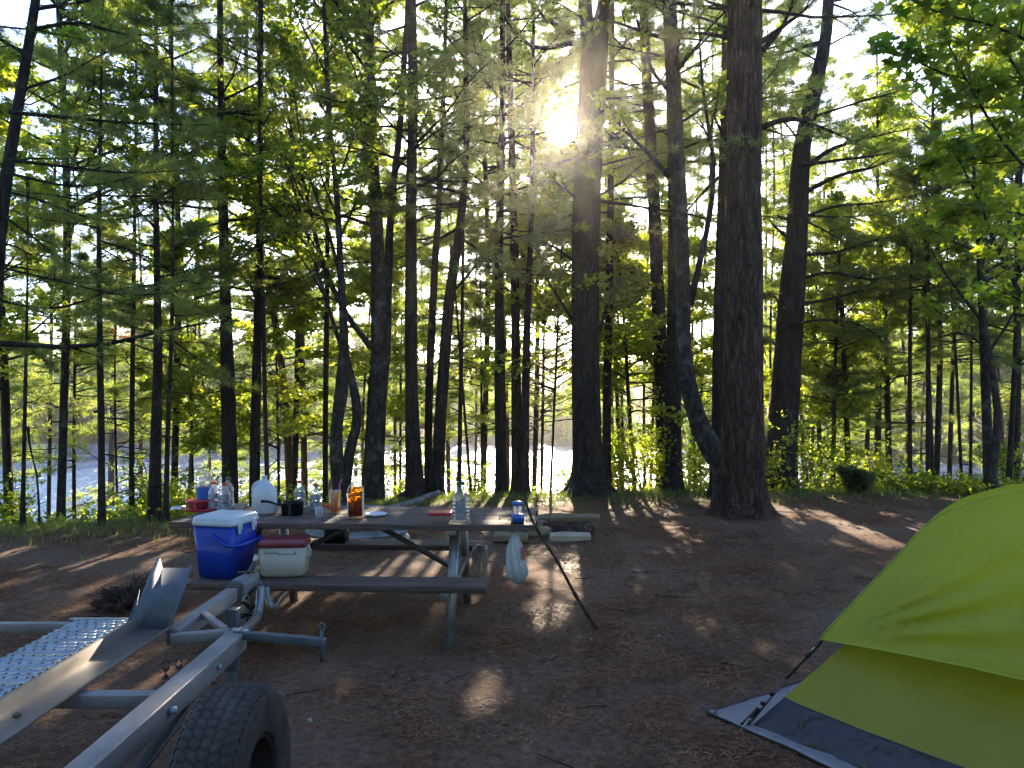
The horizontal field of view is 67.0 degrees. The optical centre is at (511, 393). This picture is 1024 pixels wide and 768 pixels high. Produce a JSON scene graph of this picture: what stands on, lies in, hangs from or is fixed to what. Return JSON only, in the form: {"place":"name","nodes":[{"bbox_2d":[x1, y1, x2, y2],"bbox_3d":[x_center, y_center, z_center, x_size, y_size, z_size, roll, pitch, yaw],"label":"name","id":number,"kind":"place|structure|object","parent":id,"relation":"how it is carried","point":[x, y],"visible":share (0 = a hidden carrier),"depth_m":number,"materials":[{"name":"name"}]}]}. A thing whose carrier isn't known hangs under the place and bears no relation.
{"place":"outdoors","nodes":[
{"label":"outdoors","id":0,"kind":"place"},
{"bbox_2d":[0,359,1023,767],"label":"ground","id":1,"kind":"structure","parent":0,"point":[672,703],"depth_m":5.22,"materials":[{"name":"brown soil"}]},
{"bbox_2d":[0,179,88,529],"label":"sapling","id":2,"kind":"object","parent":1,"relation":"on","point":[22,519],"visible":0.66,"depth_m":9.29,"materials":[{"name":"green plant"}]},
{"bbox_2d":[0,47,108,526],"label":"sapling","id":3,"kind":"object","parent":1,"relation":"on","point":[6,371],"visible":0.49,"depth_m":10.61,"materials":[{"name":"green plant"}]},
{"bbox_2d":[0,217,150,523],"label":"sapling","id":4,"kind":"object","parent":1,"relation":"on","point":[83,256],"visible":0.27,"depth_m":13.43,"materials":[{"name":"green plant"}]},
{"bbox_2d":[0,35,150,522],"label":"bank pine","id":5,"kind":"object","parent":1,"relation":"on","point":[35,431],"visible":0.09,"depth_m":15.65,"materials":[{"name":"green plant"}]},
{"bbox_2d":[0,0,221,379],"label":"pine","id":6,"kind":"object","parent":1,"relation":"on","point":[10,160],"visible":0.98,"depth_m":7.13,"materials":[{"name":"green plant"}]},
{"bbox_2d":[0,0,223,525],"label":"pine","id":7,"kind":"object","parent":1,"relation":"on","point":[101,511],"visible":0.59,"depth_m":9.47,"materials":[{"name":"green plant"}]},
{"bbox_2d":[81,570,147,616],"bbox_3d":[-2.845,1.478,5.736,0.697,0.274,0.559,0,0,0],"label":"root clump","id":8,"kind":"object","parent":1,"relation":"on","point":[116,599],"visible":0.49,"depth_m":5.64,"materials":[{"name":"plant"}]},
{"bbox_2d":[0,21,246,367],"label":"pine","id":9,"kind":"object","parent":1,"relation":"on","point":[103,345],"visible":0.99,"depth_m":6.43,"materials":[{"name":"green plant"}]},
{"bbox_2d":[54,253,202,504],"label":"sapling","id":10,"kind":"object","parent":1,"relation":"on","point":[139,403],"visible":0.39,"depth_m":12.68,"materials":[{"name":"green plant"}]},
{"bbox_2d":[11,0,251,522],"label":"pine","id":11,"kind":"object","parent":1,"relation":"on","point":[154,499],"visible":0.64,"depth_m":10.12,"materials":[{"name":"green plant"}]},
{"bbox_2d":[44,145,220,515],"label":"bank pine","id":12,"kind":"object","parent":1,"relation":"on","point":[79,496],"visible":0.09,"depth_m":20.65,"materials":[{"name":"green plant"}]},
{"bbox_2d":[0,0,274,522],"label":"pine","id":13,"kind":"object","parent":1,"relation":"on","point":[64,402],"visible":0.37,"depth_m":10.64,"materials":[{"name":"green plant"}]},
{"bbox_2d":[30,0,261,520],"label":"pine","id":14,"kind":"object","parent":1,"relation":"on","point":[178,195],"visible":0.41,"depth_m":10.73,"materials":[{"name":"green plant"}]},
{"bbox_2d":[0,555,326,767],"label":"trailer","id":15,"kind":"object","parent":1,"relation":"on","point":[221,723],"visible":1,"depth_m":2.72,"materials":[{"name":"grey paint"}]},
{"bbox_2d":[0,618,128,696],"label":"loading ramp","id":16,"kind":"structure","parent":15,"relation":"on","point":[23,665],"depth_m":3.13,"materials":[{"name":"metal"}]},
{"bbox_2d":[87,0,242,522],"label":"pine","id":17,"kind":"object","parent":1,"relation":"on","point":[187,84],"visible":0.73,"depth_m":9.88,"materials":[{"name":"green plant"}]},
{"bbox_2d":[106,461,229,518],"bbox_3d":[-4.807,1.474,11.197,1.536,1.079,1.819,0,0,27],"label":"shrub","id":18,"kind":"object","parent":1,"relation":"on","point":[175,495],"visible":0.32,"depth_m":10.86,"materials":[{"name":"green plant"}]},
{"bbox_2d":[85,0,274,501],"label":"bank pine","id":19,"kind":"object","parent":1,"relation":"on","point":[185,210],"visible":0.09,"depth_m":17.59,"materials":[{"name":"green plant"}]},
{"bbox_2d":[4,0,359,498],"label":"maple","id":20,"kind":"object","parent":1,"relation":"on","point":[175,431],"visible":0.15,"depth_m":12.74,"materials":[{"name":"green plant"}]},
{"bbox_2d":[114,216,268,495],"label":"sapling","id":21,"kind":"object","parent":1,"relation":"on","point":[205,438],"visible":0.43,"depth_m":12.32,"materials":[{"name":"green plant"}]},
{"bbox_2d":[138,201,262,502],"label":"bank pine","id":22,"kind":"object","parent":1,"relation":"on","point":[215,464],"visible":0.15,"depth_m":21.60,"materials":[{"name":"green plant"}]},
{"bbox_2d":[115,0,353,504],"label":"pine","id":23,"kind":"object","parent":1,"relation":"on","point":[229,446],"visible":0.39,"depth_m":11.92,"materials":[{"name":"green plant"}]},
{"bbox_2d":[203,0,309,480],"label":"pine","id":24,"kind":"object","parent":1,"relation":"on","point":[263,349],"visible":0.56,"depth_m":11.58,"materials":[{"name":"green plant"}]},
{"bbox_2d":[169,0,351,505],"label":"pine","id":25,"kind":"object","parent":1,"relation":"on","point":[255,449],"visible":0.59,"depth_m":12.12,"materials":[{"name":"plant"}]},
{"bbox_2d":[197,196,334,503],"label":"sapling","id":26,"kind":"object","parent":1,"relation":"on","point":[297,320],"visible":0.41,"depth_m":13.08,"materials":[{"name":"green plant"}]},
{"bbox_2d":[125,0,430,499],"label":"maple","id":27,"kind":"object","parent":1,"relation":"on","point":[312,254],"visible":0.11,"depth_m":13.36,"materials":[{"name":"green plant"}]},
{"bbox_2d":[168,0,393,500],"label":"bank pine","id":28,"kind":"object","parent":1,"relation":"on","point":[243,366],"visible":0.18,"depth_m":15.38,"materials":[{"name":"green plant"}]},
{"bbox_2d":[207,137,365,502],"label":"bank pine","id":29,"kind":"object","parent":1,"relation":"on","point":[245,459],"visible":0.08,"depth_m":19.86,"materials":[{"name":"green plant"}]},
{"bbox_2d":[208,37,399,505],"bbox_3d":[-4.650,-1.809,16.383,3.691,12.407,4.562,0,0,29],"label":"bank pine","id":30,"kind":"object","parent":1,"relation":"on","point":[304,471],"visible":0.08,"depth_m":16.93,"materials":[{"name":"green plant"}]},
{"bbox_2d":[238,0,404,503],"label":"pine","id":31,"kind":"object","parent":1,"relation":"on","point":[352,274],"visible":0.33,"depth_m":13.15,"materials":[{"name":"green plant"}]},
{"bbox_2d":[211,0,445,505],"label":"maple","id":32,"kind":"object","parent":1,"relation":"on","point":[341,466],"visible":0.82,"depth_m":11.80,"materials":[{"name":"green plant"}]},
{"bbox_2d":[270,166,402,498],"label":"bank pine","id":33,"kind":"object","parent":1,"relation":"on","point":[319,468],"visible":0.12,"depth_m":24.98,"materials":[{"name":"green plant"}]},
{"bbox_2d":[202,0,483,504],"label":"maple","id":34,"kind":"object","parent":1,"relation":"on","point":[379,344],"visible":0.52,"depth_m":12.28,"materials":[{"name":"green plant"}]},
{"bbox_2d":[168,505,537,648],"bbox_3d":[-1.028,1.230,5.380,2.420,0.785,1.490,0,0,3],"label":"picnic table","id":35,"kind":"object","parent":1,"relation":"on","point":[451,586],"visible":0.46,"depth_m":5.02,"materials":[{"name":"brown wood"}]},
{"bbox_2d":[192,510,263,578],"bbox_3d":[-1.785,0.953,4.904,0.360,0.390,0.359,0,0,14],"label":"blue cooler","id":36,"kind":"object","parent":35,"relation":"on","point":[225,540],"visible":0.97,"depth_m":4.79,"materials":[{"name":"plastic"}]},
{"bbox_2d":[258,535,311,577],"bbox_3d":[-1.425,1.030,4.901,0.326,0.236,0.210,0,0,-5],"label":"cream cooler","id":37,"kind":"object","parent":35,"relation":"on","point":[281,556],"visible":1,"depth_m":4.81,"materials":[{"name":"plastic"}]},
{"bbox_2d":[505,531,527,583],"bbox_3d":[0.031,1.040,4.981,0.147,0.373,0.106,0,0,0],"label":"plastic bag","id":38,"kind":"object","parent":35,"relation":"hanging from","point":[516,567],"visible":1,"depth_m":4.95,"materials":[{"name":"plastic"}]},
{"bbox_2d":[267,44,444,492],"bbox_3d":[-3.203,-1.755,17.279,3.827,11.660,4.306,0,0,0],"label":"bank pine","id":39,"kind":"object","parent":1,"relation":"on","point":[335,308],"visible":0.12,"depth_m":16.97,"materials":[{"name":"green plant"}]},
{"bbox_2d":[303,190,435,486],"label":"sapling","id":40,"kind":"object","parent":1,"relation":"on","point":[356,290],"visible":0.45,"depth_m":14.20,"materials":[{"name":"green plant"}]},
{"bbox_2d":[314,37,477,496],"bbox_3d":[-2.952,-2.215,18.939,4.292,14.001,4.129,0,0,17],"label":"bank pine","id":41,"kind":"object","parent":1,"relation":"on","point":[393,467],"visible":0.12,"depth_m":18.91,"materials":[{"name":"green plant"}]},
{"bbox_2d":[354,252,456,491],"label":"sapling","id":42,"kind":"object","parent":1,"relation":"on","point":[400,419],"visible":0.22,"depth_m":15.47,"materials":[{"name":"green plant"}]},
{"bbox_2d":[272,0,539,500],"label":"pine","id":43,"kind":"object","parent":1,"relation":"on","point":[414,482],"visible":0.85,"depth_m":12.07,"materials":[{"name":"green plant"}]},
{"bbox_2d":[344,20,532,493],"bbox_3d":[-1.560,-2.581,18.081,4.073,12.939,3.646,0,0,18],"label":"bank pine","id":44,"kind":"object","parent":1,"relation":"on","point":[468,398],"visible":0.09,"depth_m":17.85,"materials":[{"name":"green plant"}]},
{"bbox_2d":[345,0,548,497],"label":"pine","id":45,"kind":"object","parent":1,"relation":"on","point":[437,478],"visible":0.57,"depth_m":12.41,"materials":[{"name":"plant"}]},
{"bbox_2d":[379,0,520,493],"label":"pine","id":46,"kind":"object","parent":1,"relation":"on","point":[430,358],"visible":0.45,"depth_m":12.85,"materials":[{"name":"grey plant"}]},
{"bbox_2d":[389,133,510,492],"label":"sapling","id":47,"kind":"object","parent":1,"relation":"on","point":[425,326],"visible":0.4,"depth_m":13.49,"materials":[{"name":"green plant"}]},
{"bbox_2d":[405,0,498,495],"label":"pine","id":48,"kind":"object","parent":1,"relation":"on","point":[485,115],"visible":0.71,"depth_m":12.37,"materials":[{"name":"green plant"}]},
{"bbox_2d":[421,237,535,489],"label":"sapling","id":49,"kind":"object","parent":1,"relation":"on","point":[475,302],"visible":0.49,"depth_m":14.02,"materials":[{"name":"green plant"}]},
{"bbox_2d":[0,485,960,580],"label":"grass","id":50,"kind":"structure","parent":1,"relation":"on","point":[449,496],"depth_m":11.47,"materials":[{"name":"plant"}]},
{"bbox_2d":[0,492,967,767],"bbox_3d":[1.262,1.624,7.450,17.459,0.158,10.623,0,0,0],"label":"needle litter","id":51,"kind":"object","parent":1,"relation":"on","point":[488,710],"visible":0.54,"depth_m":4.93,"materials":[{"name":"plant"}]},
{"bbox_2d":[402,19,569,491],"bbox_3d":[-0.028,-2.481,16.291,4.510,11.009,3.421,0,0,25],"label":"bank pine","id":52,"kind":"object","parent":1,"relation":"on","point":[444,229],"visible":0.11,"depth_m":16.29,"materials":[{"name":"green plant"}]},
{"bbox_2d":[398,0,579,491],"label":"maple","id":53,"kind":"object","parent":1,"relation":"on","point":[525,52],"visible":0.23,"depth_m":14.95,"materials":[{"name":"green plant"}]},
{"bbox_2d":[438,0,571,493],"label":"pine","id":54,"kind":"object","parent":1,"relation":"on","point":[514,275],"visible":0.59,"depth_m":12.92,"materials":[{"name":"green plant"}]},
{"bbox_2d":[0,476,1022,526],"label":"ground cover","id":55,"kind":"object","parent":1,"relation":"on","point":[815,484],"visible":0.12,"depth_m":12.35,"materials":[{"name":"green plant"}]},
{"bbox_2d":[420,0,608,494],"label":"pine","id":56,"kind":"object","parent":1,"relation":"on","point":[501,475],"visible":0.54,"depth_m":12.69,"materials":[{"name":"green plant"}]},
{"bbox_2d":[439,0,596,495],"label":"pine","id":57,"kind":"object","parent":1,"relation":"on","point":[524,470],"visible":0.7,"depth_m":12.45,"materials":[{"name":"green plant"}]},
{"bbox_2d":[464,201,625,491],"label":"sapling","id":58,"kind":"object","parent":1,"relation":"on","point":[565,409],"visible":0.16,"depth_m":15.16,"materials":[{"name":"green plant"}]},
{"bbox_2d":[461,0,629,492],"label":"maple","id":59,"kind":"object","parent":1,"relation":"on","point":[535,432],"visible":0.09,"depth_m":16.79,"materials":[{"name":"green plant"}]},
{"bbox_2d":[436,121,666,493],"bbox_3d":[0.705,-1.455,13.702,4.234,6.848,3.615,0,0,0],"label":"sapling","id":60,"kind":"object","parent":1,"relation":"on","point":[549,295],"visible":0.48,"depth_m":13.02,"materials":[{"name":"green plant"}]},
{"bbox_2d":[518,0,712,479],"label":"bank pine","id":61,"kind":"object","parent":1,"relation":"on","point":[635,201],"visible":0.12,"depth_m":15.55,"materials":[{"name":"green plant"}]},
{"bbox_2d":[528,2,706,486],"bbox_3d":[1.847,-4.655,13.321,2.566,13.021,3.137,0,0,32],"label":"pine","id":62,"kind":"object","parent":1,"relation":"on","point":[607,368],"visible":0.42,"depth_m":13.24,"materials":[{"name":"grey plant"}]},
{"bbox_2d":[475,0,767,497],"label":"white pine","id":63,"kind":"object","parent":1,"relation":"on","point":[587,475],"visible":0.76,"depth_m":12.21,"materials":[{"name":"grey plant"}]},
{"bbox_2d":[537,0,714,485],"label":"bank pine","id":64,"kind":"object","parent":1,"relation":"on","point":[709,266],"visible":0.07,"depth_m":15.52,"materials":[{"name":"green plant"}]},
{"bbox_2d":[531,0,731,507],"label":"maple","id":65,"kind":"object","parent":1,"relation":"on","point":[708,442],"visible":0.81,"depth_m":10.81,"materials":[{"name":"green plant"}]},
{"bbox_2d":[600,386,688,489],"bbox_3d":[2.181,0.797,13.366,1.510,1.864,1.598,0,0,-42],"label":"shrub","id":66,"kind":"object","parent":1,"relation":"on","point":[643,456],"visible":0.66,"depth_m":13.20,"materials":[{"name":"green plant"}]},
{"bbox_2d":[599,219,701,488],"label":"sapling","id":67,"kind":"object","parent":1,"relation":"on","point":[647,348],"visible":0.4,"depth_m":13.44,"materials":[{"name":"green plant"}]},
{"bbox_2d":[600,128,702,486],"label":"sapling","id":68,"kind":"object","parent":1,"relation":"on","point":[645,242],"visible":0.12,"depth_m":14.21,"materials":[{"name":"green plant"}]},
{"bbox_2d":[531,0,772,488],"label":"pine","id":69,"kind":"object","parent":1,"relation":"on","point":[656,268],"visible":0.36,"depth_m":13.49,"materials":[{"name":"grey plant"}]},
{"bbox_2d":[600,2,717,486],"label":"bank pine","id":70,"kind":"object","parent":1,"relation":"on","point":[701,180],"visible":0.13,"depth_m":17.88,"materials":[{"name":"green plant"}]},
{"bbox_2d":[547,0,790,491],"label":"pine","id":71,"kind":"object","parent":1,"relation":"on","point":[674,470],"visible":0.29,"depth_m":12.80,"materials":[{"name":"grey plant"}]},
{"bbox_2d":[642,191,716,477],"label":"sapling","id":72,"kind":"object","parent":1,"relation":"on","point":[705,362],"visible":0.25,"depth_m":14.96,"materials":[{"name":"green plant"}]},
{"bbox_2d":[637,0,818,490],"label":"bank pine","id":73,"kind":"object","parent":1,"relation":"on","point":[775,282],"visible":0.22,"depth_m":15.32,"materials":[{"name":"green plant"}]},
{"bbox_2d":[631,1,834,497],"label":"pine","id":74,"kind":"object","parent":1,"relation":"on","point":[718,325],"visible":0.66,"depth_m":11.91,"materials":[{"name":"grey plant"}]},
{"bbox_2d":[680,0,811,439],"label":"bank pine","id":75,"kind":"object","parent":1,"relation":"on","point":[765,325],"visible":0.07,"depth_m":17.80,"materials":[{"name":"green plant"}]},
{"bbox_2d":[579,0,931,519],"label":"red pine","id":76,"kind":"object","parent":1,"relation":"on","point":[742,493],"visible":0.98,"depth_m":10.00,"materials":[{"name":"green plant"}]},
{"bbox_2d":[706,678,857,767],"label":"groundsheet","id":77,"kind":"object","parent":1,"relation":"on","point":[729,713],"visible":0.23,"depth_m":3.75,"materials":[{"name":"silver plastic"}]},
{"bbox_2d":[741,483,1023,767],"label":"tent","id":78,"kind":"object","parent":77,"relation":"on","point":[922,666],"visible":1,"depth_m":3.39,"materials":[{"name":"lime green nylon"},{"name":"grey fabric"}]},
{"bbox_2d":[695,0,885,407],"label":"bank pine","id":79,"kind":"object","parent":1,"relation":"on","point":[817,233],"visible":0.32,"depth_m":14.90,"materials":[{"name":"green plant"}]},
{"bbox_2d":[763,171,876,475],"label":"sapling","id":80,"kind":"object","parent":1,"relation":"on","point":[831,185],"visible":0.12,"depth_m":15.80,"materials":[{"name":"green plant"}]},
{"bbox_2d":[764,257,879,479],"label":"sapling","id":81,"kind":"object","parent":1,"relation":"on","point":[861,406],"visible":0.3,"depth_m":14.94,"materials":[{"name":"green plant"}]},
{"bbox_2d":[766,217,895,484],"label":"sapling","id":82,"kind":"object","parent":1,"relation":"on","point":[862,376],"visible":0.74,"depth_m":13.77,"materials":[{"name":"green plant"}]},
{"bbox_2d":[798,403,863,491],"bbox_3d":[5.350,1.014,13.757,1.423,1.671,1.553,0,0,-37],"label":"shrub","id":83,"kind":"object","parent":1,"relation":"on","point":[809,465],"visible":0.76,"depth_m":13.63,"materials":[{"name":"green plant"}]},
{"bbox_2d":[762,0,900,480],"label":"bank pine","id":84,"kind":"object","parent":1,"relation":"on","point":[786,176],"visible":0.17,"depth_m":18.29,"materials":[{"name":"green plant"}]},
{"bbox_2d":[700,0,963,491],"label":"white pine","id":85,"kind":"object","parent":1,"relation":"on","point":[786,368],"visible":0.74,"depth_m":13.24,"materials":[{"name":"grey plant"}]},
{"bbox_2d":[766,45,925,455],"bbox_3d":[8.565,-2.345,20.021,4.136,13.679,3.573,0,0,17],"label":"bank pine","id":86,"kind":"object","parent":1,"relation":"on","point":[832,60],"visible":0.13,"depth_m":19.94,"materials":[{"name":"green plant"}]},
{"bbox_2d":[801,185,907,466],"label":"sapling","id":87,"kind":"object","parent":1,"relation":"on","point":[836,197],"visible":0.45,"depth_m":14.45,"materials":[{"name":"green plant"}]},
{"bbox_2d":[834,461,876,493],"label":"juniper","id":88,"kind":"object","parent":1,"relation":"on","point":[856,479],"visible":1,"depth_m":12.21,"materials":[{"name":"green plant"}]},
{"bbox_2d":[803,276,933,469],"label":"sapling","id":89,"kind":"object","parent":1,"relation":"on","point":[867,433],"visible":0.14,"depth_m":17.25,"materials":[{"name":"green plant"}]},
{"bbox_2d":[810,55,959,486],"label":"maple","id":90,"kind":"object","parent":1,"relation":"on","point":[879,121],"visible":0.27,"depth_m":16.41,"materials":[{"name":"green plant"}]},
{"bbox_2d":[810,193,979,486],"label":"sapling","id":91,"kind":"object","parent":1,"relation":"on","point":[885,356],"visible":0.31,"depth_m":15.74,"materials":[{"name":"green plant"}]},
{"bbox_2d":[826,69,976,473],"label":"bank pine","id":92,"kind":"object","parent":1,"relation":"on","point":[910,104],"visible":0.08,"depth_m":20.02,"materials":[{"name":"green plant"}]},
{"bbox_2d":[848,149,968,478],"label":"sapling","id":93,"kind":"object","parent":1,"relation":"on","point":[902,241],"visible":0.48,"depth_m":13.23,"materials":[{"name":"green plant"}]},
{"bbox_2d":[868,115,971,475],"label":"sapling","id":94,"kind":"object","parent":1,"relation":"on","point":[934,126],"visible":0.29,"depth_m":13.17,"materials":[{"name":"green plant"}]},
{"bbox_2d":[851,131,990,471],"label":"bank pine","id":95,"kind":"object","parent":1,"relation":"on","point":[946,383],"visible":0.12,"depth_m":23.98,"materials":[{"name":"green plant"}]},
{"bbox_2d":[883,160,964,475],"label":"sapling","id":96,"kind":"object","parent":1,"relation":"on","point":[921,252],"visible":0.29,"depth_m":13.38,"materials":[{"name":"green plant"}]},
{"bbox_2d":[832,0,1023,475],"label":"maple","id":97,"kind":"object","parent":1,"relation":"on","point":[892,107],"visible":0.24,"depth_m":15.45,"materials":[{"name":"green plant"}]},
{"bbox_2d":[865,0,1023,313],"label":"maple","id":98,"kind":"object","parent":1,"relation":"on","point":[941,14],"visible":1,"depth_m":6.12,"materials":[{"name":"green plant"}]},
{"bbox_2d":[895,211,1013,479],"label":"sapling","id":99,"kind":"object","parent":1,"relation":"on","point":[935,340],"visible":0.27,"depth_m":14.18,"materials":[{"name":"green plant"}]},
{"bbox_2d":[900,237,1023,476],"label":"sapling","id":100,"kind":"object","parent":1,"relation":"on","point":[950,356],"visible":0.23,"depth_m":14.79,"materials":[{"name":"green plant"}]},
{"bbox_2d":[900,241,1023,476],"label":"sapling","id":101,"kind":"object","parent":1,"relation":"on","point":[950,425],"visible":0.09,"depth_m":16.96,"materials":[{"name":"green plant"}]},
{"bbox_2d":[901,0,1023,490],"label":"maple","id":102,"kind":"object","parent":1,"relation":"on","point":[991,440],"visible":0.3,"depth_m":12.05,"materials":[{"name":"green plant"}]},
{"bbox_2d":[930,52,1023,483],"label":"sapling","id":103,"kind":"object","parent":1,"relation":"on","point":[1017,435],"visible":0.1,"depth_m":13.79,"materials":[{"name":"green plant"}]},
{"bbox_2d":[947,74,1023,482],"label":"sapling","id":104,"kind":"object","parent":1,"relation":"on","point":[1006,361],"visible":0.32,"depth_m":12.57,"materials":[{"name":"green plant"}]},
{"bbox_2d":[0,443,1023,521],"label":"lake","id":105,"kind":"structure","parent":0,"point":[87,474],"depth_m":46.82,"materials":[{"name":"blue liquid"}]},
{"bbox_2d":[0,0,1023,362],"label":"sky","id":106,"kind":"structure","parent":0,"point":[13,12],"materials":[{"name":"white"}]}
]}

